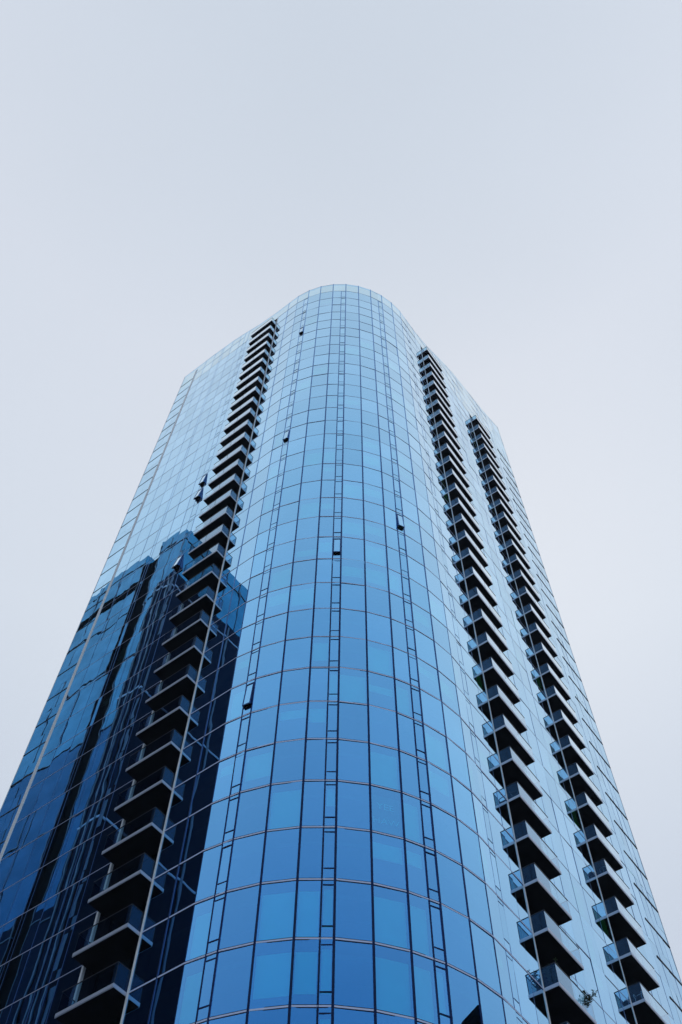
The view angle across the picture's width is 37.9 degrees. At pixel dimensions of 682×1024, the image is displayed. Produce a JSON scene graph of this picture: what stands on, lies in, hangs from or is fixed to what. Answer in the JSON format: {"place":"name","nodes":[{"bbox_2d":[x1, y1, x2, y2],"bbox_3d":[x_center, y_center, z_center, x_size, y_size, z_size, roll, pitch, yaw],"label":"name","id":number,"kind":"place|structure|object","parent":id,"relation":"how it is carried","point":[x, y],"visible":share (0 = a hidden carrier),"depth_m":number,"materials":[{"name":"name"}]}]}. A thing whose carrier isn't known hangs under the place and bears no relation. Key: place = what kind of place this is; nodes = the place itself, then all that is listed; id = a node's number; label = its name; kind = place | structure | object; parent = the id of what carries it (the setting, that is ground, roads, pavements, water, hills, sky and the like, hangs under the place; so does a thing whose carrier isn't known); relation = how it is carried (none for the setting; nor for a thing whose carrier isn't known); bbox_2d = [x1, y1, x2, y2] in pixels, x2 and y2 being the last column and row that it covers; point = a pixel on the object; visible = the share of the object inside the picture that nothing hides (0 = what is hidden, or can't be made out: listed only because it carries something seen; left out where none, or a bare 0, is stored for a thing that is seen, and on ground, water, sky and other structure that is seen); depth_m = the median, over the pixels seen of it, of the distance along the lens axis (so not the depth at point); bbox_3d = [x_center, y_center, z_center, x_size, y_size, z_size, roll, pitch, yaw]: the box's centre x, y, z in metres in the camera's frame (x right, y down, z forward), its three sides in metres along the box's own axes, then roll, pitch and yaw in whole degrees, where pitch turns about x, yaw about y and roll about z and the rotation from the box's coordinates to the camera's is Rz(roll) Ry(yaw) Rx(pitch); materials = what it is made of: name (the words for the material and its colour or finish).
{"place":"outdoors","nodes":[
{"label":"outdoors","id":0,"kind":"place"},
{"bbox_2d":[0,0,681,981],"label":"sky","id":1,"kind":"structure","parent":0,"point":[506,175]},
{"label":"ground","id":2,"kind":"structure","parent":0,"visible":0},
{"bbox_2d":[0,284,681,1023],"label":"glass tower","id":3,"kind":"structure","parent":2,"relation":"on","point":[316,710],"depth_m":60.36,"materials":[{"name":"blue glass"}]},
{"bbox_2d":[0,950,29,1009],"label":"window","id":4,"kind":"structure","parent":3,"relation":"in","point":[11,980],"depth_m":49.88,"materials":[{"name":"blue glass"}]},
{"bbox_2d":[10,901,45,959],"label":"window","id":5,"kind":"structure","parent":3,"relation":"in","point":[25,939],"depth_m":52.48,"materials":[{"name":"blue glass"}]},
{"bbox_2d":[13,938,51,1002],"bbox_3d":[-15.313,22.743,49.338,1.550,3.100,0.002,-34,-67,17],"label":"window","id":6,"kind":"structure","parent":3,"relation":"in","point":[31,974],"depth_m":49.29,"materials":[{"name":"blue glass"}]},
{"bbox_2d":[28,857,60,909],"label":"window","id":7,"kind":"structure","parent":3,"relation":"in","point":[48,872],"depth_m":55.21,"materials":[{"name":"blue glass"}]},
{"bbox_2d":[32,889,66,947],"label":"window","id":8,"kind":"structure","parent":3,"relation":"in","point":[53,906],"depth_m":52.03,"materials":[{"name":"blue glass"}]},
{"bbox_2d":[46,966,81,1023],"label":"window","id":9,"kind":"structure","parent":3,"relation":"in","point":[65,982],"depth_m":46.02,"materials":[{"name":"blue glass"}]},
{"bbox_2d":[48,845,80,898],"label":"window","id":10,"kind":"structure","parent":3,"relation":"in","point":[66,866],"depth_m":54.77,"materials":[{"name":"blue glass"}]},
{"bbox_2d":[60,912,96,976],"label":"window","id":11,"kind":"structure","parent":3,"relation":"in","point":[69,964],"depth_m":48.56,"materials":[{"name":"blue glass"}]},
{"bbox_2d":[75,864,109,922],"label":"window","id":12,"kind":"structure","parent":3,"relation":"in","point":[86,909],"depth_m":51.31,"materials":[{"name":"blue glass"}]},
{"bbox_2d":[90,820,121,873],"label":"window","id":13,"kind":"structure","parent":3,"relation":"in","point":[99,861],"depth_m":54.05,"materials":[{"name":"blue glass"}]},
{"bbox_2d":[103,781,132,829],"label":"window","id":14,"kind":"structure","parent":3,"relation":"in","point":[112,817],"depth_m":56.80,"materials":[{"name":"blue glass"}]},
{"bbox_2d":[122,981,154,1023],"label":"window","id":15,"kind":"structure","parent":3,"relation":"in","point":[138,1005],"depth_m":41.92,"materials":[{"name":"blue glass"}]},
{"bbox_2d":[130,920,166,989],"bbox_3d":[-8.578,19.707,44.150,1.767,3.100,0.003,-34,-67,17],"label":"window","id":16,"kind":"structure","parent":3,"relation":"in","point":[149,952],"depth_m":44.08,"materials":[{"name":"blue glass"}]},
{"bbox_2d":[143,867,177,929],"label":"window","id":17,"kind":"structure","parent":3,"relation":"in","point":[163,886],"depth_m":46.82,"materials":[{"name":"blue glass"}]},
{"bbox_2d":[149,966,182,1023],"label":"window","id":18,"kind":"structure","parent":3,"relation":"in","point":[165,998],"depth_m":41.14,"materials":[{"name":"blue glass"}]},
{"bbox_2d":[155,819,186,876],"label":"window","id":19,"kind":"structure","parent":3,"relation":"in","point":[170,852],"depth_m":49.56,"materials":[{"name":"blue glass"}]},
{"bbox_2d":[158,906,192,975],"bbox_3d":[-7.253,18.831,43.672,1.550,3.100,0.001,-34,-67,17],"label":"window","id":20,"kind":"structure","parent":3,"relation":"in","point":[174,949],"depth_m":43.62,"materials":[{"name":"blue glass"}]},
{"bbox_2d":[171,554,182,568],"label":"open window","id":21,"kind":"structure","parent":3,"relation":"in","point":[178,561],"depth_m":81.45,"materials":[{"name":"blue glass"}]},
{"bbox_2d":[165,776,195,829],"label":"window","id":22,"kind":"structure","parent":3,"relation":"in","point":[182,795],"depth_m":52.31,"materials":[{"name":"blue glass"}]},
{"bbox_2d":[170,853,201,915],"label":"window","id":23,"kind":"structure","parent":3,"relation":"in","point":[188,873],"depth_m":46.36,"materials":[{"name":"blue glass"}]},
{"bbox_2d":[175,738,202,785],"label":"window","id":24,"kind":"structure","parent":3,"relation":"in","point":[190,756],"depth_m":55.06,"materials":[{"name":"blue glass"}]},
{"bbox_2d":[174,958,204,1023],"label":"window","id":25,"kind":"structure","parent":3,"relation":"in","point":[186,1011],"depth_m":40.56,"materials":[{"name":"blue glass"}]},
{"bbox_2d":[180,805,210,862],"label":"window","id":26,"kind":"structure","parent":3,"relation":"in","point":[195,835],"depth_m":49.10,"materials":[{"name":"blue glass"}]},
{"bbox_2d":[183,703,209,747],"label":"window","id":27,"kind":"structure","parent":3,"relation":"in","point":[197,722],"depth_m":57.79,"materials":[{"name":"blue glass"}]},
{"bbox_2d":[193,488,202,499],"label":"open window","id":28,"kind":"structure","parent":3,"relation":"in","point":[199,492],"depth_m":92.51,"materials":[{"name":"blue glass"}]},
{"bbox_2d":[185,898,213,960],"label":"window","id":29,"kind":"structure","parent":3,"relation":"in","point":[199,931],"depth_m":43.27,"materials":[{"name":"blue glass"}]},
{"bbox_2d":[198,474,206,484],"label":"open window","id":30,"kind":"structure","parent":3,"relation":"in","point":[203,478],"depth_m":95.26,"materials":[{"name":"blue glass"}]},
{"bbox_2d":[189,763,217,815],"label":"window","id":31,"kind":"structure","parent":3,"relation":"in","point":[204,786],"depth_m":51.84,"materials":[{"name":"blue glass"}]},
{"bbox_2d":[195,845,221,901],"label":"window","id":32,"kind":"structure","parent":3,"relation":"in","point":[210,861],"depth_m":46.02,"materials":[{"name":"blue glass"}]},
{"bbox_2d":[198,725,223,772],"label":"window","id":33,"kind":"structure","parent":3,"relation":"in","point":[210,753],"depth_m":54.58,"materials":[{"name":"blue glass"}]},
{"bbox_2d":[204,798,228,848],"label":"window","id":34,"kind":"structure","parent":3,"relation":"in","point":[216,825],"depth_m":48.76,"materials":[{"name":"blue glass"}]},
{"bbox_2d":[212,756,234,801],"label":"window","id":35,"kind":"structure","parent":3,"relation":"in","point":[225,769],"depth_m":51.50,"materials":[{"name":"blue glass"}]},
{"bbox_2d":[210,945,252,1016],"bbox_3d":[-4.403,18.954,40.199,1.667,3.100,0.005,-17,-64,9],"label":"window","id":36,"kind":"structure","parent":3,"relation":"in","point":[232,977],"depth_m":40.14,"materials":[{"name":"blue glass"}]},
{"bbox_2d":[219,886,258,948],"bbox_3d":[-4.375,17.502,42.938,1.667,3.100,0.004,-17,-64,9],"label":"window","id":37,"kind":"structure","parent":3,"relation":"in","point":[239,919],"depth_m":42.88,"materials":[{"name":"blue glass"}]},
{"bbox_2d":[227,833,264,889],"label":"window","id":38,"kind":"structure","parent":3,"relation":"in","point":[246,860],"depth_m":45.63,"materials":[{"name":"blue glass"}]},
{"bbox_2d":[242,682,253,706],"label":"open window","id":39,"kind":"structure","parent":3,"relation":"in","point":[248,694],"depth_m":56.86,"materials":[{"name":"blue glass"}]},
{"bbox_2d":[234,786,268,837],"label":"window","id":40,"kind":"structure","parent":3,"relation":"in","point":[252,810],"depth_m":48.37,"materials":[{"name":"blue glass"}]},
{"bbox_2d":[241,744,273,790],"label":"window","id":41,"kind":"structure","parent":3,"relation":"in","point":[258,762],"depth_m":51.11,"materials":[{"name":"blue glass"}]},
{"bbox_2d":[247,706,277,748],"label":"window","id":42,"kind":"structure","parent":3,"relation":"in","point":[262,723],"depth_m":53.84,"materials":[{"name":"blue glass"}]},
{"bbox_2d":[252,673,280,710],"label":"window","id":43,"kind":"structure","parent":3,"relation":"in","point":[266,693],"depth_m":56.60,"materials":[{"name":"blue glass"}]},
{"bbox_2d":[249,941,291,1008],"bbox_3d":[-2.795,18.593,39.990,1.666,3.100,0.001,-8,-62,5],"label":"window","id":44,"kind":"structure","parent":3,"relation":"in","point":[272,961],"depth_m":39.92,"materials":[{"name":"blue glass"}]},
{"bbox_2d":[257,641,283,676],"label":"window","id":45,"kind":"structure","parent":3,"relation":"in","point":[271,656],"depth_m":59.34,"materials":[{"name":"blue glass"}]},
{"bbox_2d":[256,881,295,940],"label":"window","id":46,"kind":"structure","parent":3,"relation":"in","point":[277,900],"depth_m":42.68,"materials":[{"name":"blue glass"}]},
{"bbox_2d":[262,829,298,881],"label":"window","id":47,"kind":"structure","parent":3,"relation":"in","point":[281,849],"depth_m":45.42,"materials":[{"name":"blue glass"}]},
{"bbox_2d":[267,781,301,829],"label":"window","id":48,"kind":"structure","parent":3,"relation":"in","point":[285,800],"depth_m":48.17,"materials":[{"name":"blue glass"}]},
{"bbox_2d":[282,430,288,439],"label":"open window","id":49,"kind":"structure","parent":3,"relation":"in","point":[286,434],"depth_m":89.71,"materials":[{"name":"blue glass"}]},
{"bbox_2d":[272,739,304,782],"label":"window","id":50,"kind":"structure","parent":3,"relation":"in","point":[289,756],"depth_m":50.91,"materials":[{"name":"blue glass"}]},
{"bbox_2d":[276,702,306,741],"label":"window","id":51,"kind":"structure","parent":3,"relation":"in","point":[292,717],"depth_m":53.66,"materials":[{"name":"blue glass"}]},
{"bbox_2d":[280,668,308,703],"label":"window","id":52,"kind":"structure","parent":3,"relation":"in","point":[294,688],"depth_m":56.38,"materials":[{"name":"blue glass"}]},
{"bbox_2d":[283,637,310,669],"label":"window","id":53,"kind":"structure","parent":3,"relation":"in","point":[297,651],"depth_m":59.13,"materials":[{"name":"blue glass"}]},
{"bbox_2d":[286,609,312,638],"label":"window","id":54,"kind":"structure","parent":3,"relation":"in","point":[299,622],"depth_m":61.87,"materials":[{"name":"blue glass"}]},
{"bbox_2d":[292,939,318,1003],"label":"window","id":55,"kind":"structure","parent":3,"relation":"in","point":[305,971],"depth_m":39.87,"materials":[{"name":"blue glass"}]},
{"bbox_2d":[295,881,320,936],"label":"window","id":56,"kind":"structure","parent":3,"relation":"in","point":[308,903],"depth_m":42.58,"materials":[{"name":"blue glass"}]},
{"bbox_2d":[299,828,322,877],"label":"window","id":57,"kind":"structure","parent":3,"relation":"in","point":[311,838],"depth_m":45.33,"materials":[{"name":"blue glass"}]},
{"bbox_2d":[302,782,323,825],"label":"window","id":58,"kind":"structure","parent":3,"relation":"in","point":[313,801],"depth_m":48.05,"materials":[{"name":"blue glass"}]},
{"bbox_2d":[305,739,325,778],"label":"window","id":59,"kind":"structure","parent":3,"relation":"in","point":[315,751],"depth_m":50.83,"materials":[{"name":"blue glass"}]},
{"bbox_2d":[307,702,326,737],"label":"window","id":60,"kind":"structure","parent":3,"relation":"in","point":[317,714],"depth_m":53.54,"materials":[{"name":"blue glass"}]},
{"bbox_2d":[319,945,331,991],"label":"window","id":61,"kind":"structure","parent":3,"relation":"in","point":[326,951],"depth_m":39.99,"materials":[{"name":"blue glass"}]},
{"bbox_2d":[333,538,340,553],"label":"open window","id":62,"kind":"structure","parent":3,"relation":"in","point":[337,541],"depth_m":70.24,"materials":[{"name":"blue glass"}]},
{"bbox_2d":[339,668,366,703],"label":"window","id":63,"kind":"structure","parent":3,"relation":"in","point":[353,683],"depth_m":56.33,"materials":[{"name":"blue glass"}]},
{"bbox_2d":[340,637,365,669],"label":"window","id":64,"kind":"structure","parent":3,"relation":"in","point":[352,650],"depth_m":59.12,"materials":[{"name":"blue glass"}]},
{"bbox_2d":[340,609,365,638],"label":"window","id":65,"kind":"structure","parent":3,"relation":"in","point":[352,622],"depth_m":61.84,"materials":[{"name":"blue glass"}]},
{"bbox_2d":[335,881,371,940],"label":"window","id":66,"kind":"structure","parent":3,"relation":"in","point":[353,900],"depth_m":42.62,"materials":[{"name":"blue glass"}]},
{"bbox_2d":[336,828,370,881],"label":"window","id":67,"kind":"structure","parent":3,"relation":"in","point":[353,846],"depth_m":45.37,"materials":[{"name":"blue glass"}]},
{"bbox_2d":[337,782,369,828],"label":"window","id":68,"kind":"structure","parent":3,"relation":"in","point":[353,799],"depth_m":48.11,"materials":[{"name":"blue glass"}]},
{"bbox_2d":[338,740,368,782],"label":"window","id":69,"kind":"structure","parent":3,"relation":"in","point":[352,756],"depth_m":50.85,"materials":[{"name":"blue glass"}]},
{"bbox_2d":[339,703,367,740],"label":"window","id":70,"kind":"structure","parent":3,"relation":"in","point":[352,717],"depth_m":53.59,"materials":[{"name":"blue glass"}]},
{"bbox_2d":[334,941,373,1008],"bbox_3d":[0.517,18.579,39.948,1.667,3.100,0.007,8,-62,-3],"label":"window","id":71,"kind":"structure","parent":3,"relation":"in","point":[353,961],"depth_m":39.89,"materials":[{"name":"blue glass"}]},
{"bbox_2d":[334,1008,373,1023],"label":"window","id":72,"kind":"structure","parent":3,"relation":"in","point":[341,1016],"depth_m":38.25,"materials":[{"name":"blue glass"}]},
{"bbox_2d":[367,612,390,645],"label":"window","id":73,"kind":"structure","parent":3,"relation":"in","point":[378,627],"depth_m":61.97,"materials":[{"name":"blue glass"}]},
{"bbox_2d":[368,641,392,676],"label":"window","id":74,"kind":"structure","parent":3,"relation":"in","point":[379,655],"depth_m":59.25,"materials":[{"name":"blue glass"}]},
{"bbox_2d":[368,672,394,710],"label":"window","id":75,"kind":"structure","parent":3,"relation":"in","point":[381,688],"depth_m":56.49,"materials":[{"name":"blue glass"}]},
{"bbox_2d":[369,705,397,748],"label":"window","id":76,"kind":"structure","parent":3,"relation":"in","point":[383,729],"depth_m":53.78,"materials":[{"name":"blue glass"}]},
{"bbox_2d":[370,744,399,789],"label":"window","id":77,"kind":"structure","parent":3,"relation":"in","point":[384,761],"depth_m":51.03,"materials":[{"name":"blue glass"}]},
{"bbox_2d":[371,786,402,836],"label":"window","id":78,"kind":"structure","parent":3,"relation":"in","point":[386,804],"depth_m":48.29,"materials":[{"name":"blue glass"}]},
{"bbox_2d":[372,833,405,889],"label":"window","id":79,"kind":"structure","parent":3,"relation":"in","point":[388,852],"depth_m":45.53,"materials":[{"name":"blue glass"}]},
{"bbox_2d":[374,886,409,948],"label":"window","id":80,"kind":"structure","parent":3,"relation":"in","point":[390,906],"depth_m":42.79,"materials":[{"name":"blue glass"}]},
{"bbox_2d":[375,945,413,1016],"bbox_3d":[2.137,18.909,40.106,1.666,3.100,0.003,16,-63,-8],"label":"window","id":81,"kind":"structure","parent":3,"relation":"in","point":[394,993],"depth_m":40.05,"materials":[{"name":"blue glass"}]},
{"bbox_2d":[397,514,404,527],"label":"open window","id":82,"kind":"structure","parent":3,"relation":"in","point":[400,521],"depth_m":76.10,"materials":[{"name":"blue glass"}]},
{"bbox_2d":[400,752,418,796],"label":"window","id":83,"kind":"structure","parent":3,"relation":"in","point":[409,774],"depth_m":51.24,"materials":[{"name":"blue glass"}]},
{"bbox_2d":[403,794,422,843],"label":"window","id":84,"kind":"structure","parent":3,"relation":"in","point":[412,811],"depth_m":48.50,"materials":[{"name":"blue glass"}]},
{"bbox_2d":[406,841,427,896],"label":"window","id":85,"kind":"structure","parent":3,"relation":"in","point":[417,883],"depth_m":45.77,"materials":[{"name":"blue glass"}]},
{"bbox_2d":[409,894,432,957],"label":"window","id":86,"kind":"structure","parent":3,"relation":"in","point":[419,907],"depth_m":43.01,"materials":[{"name":"blue glass"}]},
{"bbox_2d":[413,954,437,1023],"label":"window","id":87,"kind":"structure","parent":3,"relation":"in","point":[425,991],"depth_m":40.28,"materials":[{"name":"blue glass"}]},
{"bbox_2d":[421,690,444,734],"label":"window","id":88,"kind":"structure","parent":3,"relation":"in","point":[431,707],"depth_m":57.16,"materials":[{"name":"blue glass"}]},
{"bbox_2d":[424,725,449,772],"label":"window","id":89,"kind":"structure","parent":3,"relation":"in","point":[436,747],"depth_m":54.44,"materials":[{"name":"blue glass"}]},
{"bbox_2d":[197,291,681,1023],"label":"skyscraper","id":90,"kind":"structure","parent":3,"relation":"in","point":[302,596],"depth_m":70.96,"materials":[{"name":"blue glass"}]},
{"bbox_2d":[428,763,454,815],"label":"window","id":91,"kind":"structure","parent":3,"relation":"in","point":[440,781],"depth_m":51.70,"materials":[{"name":"blue glass"}]},
{"bbox_2d":[432,806,460,862],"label":"window","id":92,"kind":"structure","parent":3,"relation":"in","point":[445,827],"depth_m":48.96,"materials":[{"name":"blue glass"}]},
{"bbox_2d":[436,852,467,915],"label":"window","id":93,"kind":"structure","parent":3,"relation":"in","point":[452,891],"depth_m":46.21,"materials":[{"name":"blue glass"}]},
{"bbox_2d":[442,905,475,976],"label":"window","id":94,"kind":"structure","parent":3,"relation":"in","point":[459,953],"depth_m":43.49,"materials":[{"name":"blue glass"}]},
{"bbox_2d":[447,738,470,789],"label":"window","id":95,"kind":"structure","parent":3,"relation":"in","point":[458,762],"depth_m":54.94,"materials":[{"name":"blue glass"}]},
{"bbox_2d":[448,966,480,1023],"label":"window","id":96,"kind":"structure","parent":3,"relation":"in","point":[463,988],"depth_m":41.01,"materials":[{"name":"blue glass"}]},
{"bbox_2d":[452,777,476,831],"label":"window","id":97,"kind":"structure","parent":3,"relation":"in","point":[463,797],"depth_m":52.18,"materials":[{"name":"blue glass"}]},
{"bbox_2d":[458,820,483,879],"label":"window","id":98,"kind":"structure","parent":3,"relation":"in","point":[470,849],"depth_m":49.44,"materials":[{"name":"blue glass"}]},
{"bbox_2d":[463,867,491,933],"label":"window","id":99,"kind":"structure","parent":3,"relation":"in","point":[475,888],"depth_m":46.70,"materials":[{"name":"blue glass"}]},
{"bbox_2d":[470,921,500,993],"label":"window","id":100,"kind":"structure","parent":3,"relation":"in","point":[484,951],"depth_m":43.96,"materials":[{"name":"blue glass"}]},
{"bbox_2d":[478,982,505,1023],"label":"window","id":101,"kind":"structure","parent":3,"relation":"in","point":[491,1004],"depth_m":41.86,"materials":[{"name":"blue glass"}]},
{"bbox_2d":[503,904,528,971],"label":"window","id":102,"kind":"structure","parent":3,"relation":"in","point":[515,934],"depth_m":47.88,"materials":[{"name":"blue glass"}]},
{"bbox_2d":[512,958,537,1023],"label":"window","id":103,"kind":"structure","parent":3,"relation":"in","point":[528,1010],"depth_m":45.20,"materials":[{"name":"blue glass"}]},
{"bbox_2d":[541,957,557,984],"bbox_3d":[10.280,22.496,48.097,0.956,1.535,0.966,1,-62,0],"label":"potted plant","id":104,"kind":"object","parent":3,"relation":"on","point":[552,978],"visible":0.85,"depth_m":48.09,"materials":[{"name":"plant"}]},
{"bbox_2d":[582,990,597,1006],"bbox_3d":[12.236,24.110,48.823,1.021,1.342,0.703,1,-62,0],"label":"potted plant","id":105,"kind":"object","parent":3,"relation":"on","point":[589,1001],"visible":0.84,"depth_m":48.99,"materials":[{"name":"green plant"}]},
{"bbox_2d":[600,866,606,872],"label":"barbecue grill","id":106,"kind":"object","parent":3,"relation":"on","point":[603,869],"visible":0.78,"depth_m":66.02,"materials":[{"name":"black metal"}]},
{"bbox_2d":[633,991,642,1000],"bbox_3d":[17.409,28.308,57.762,0.544,0.905,0.586,-33,-67,16],"label":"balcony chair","id":107,"kind":"object","parent":3,"relation":"on","point":[638,997],"visible":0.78,"depth_m":57.70,"materials":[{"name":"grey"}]}
]}

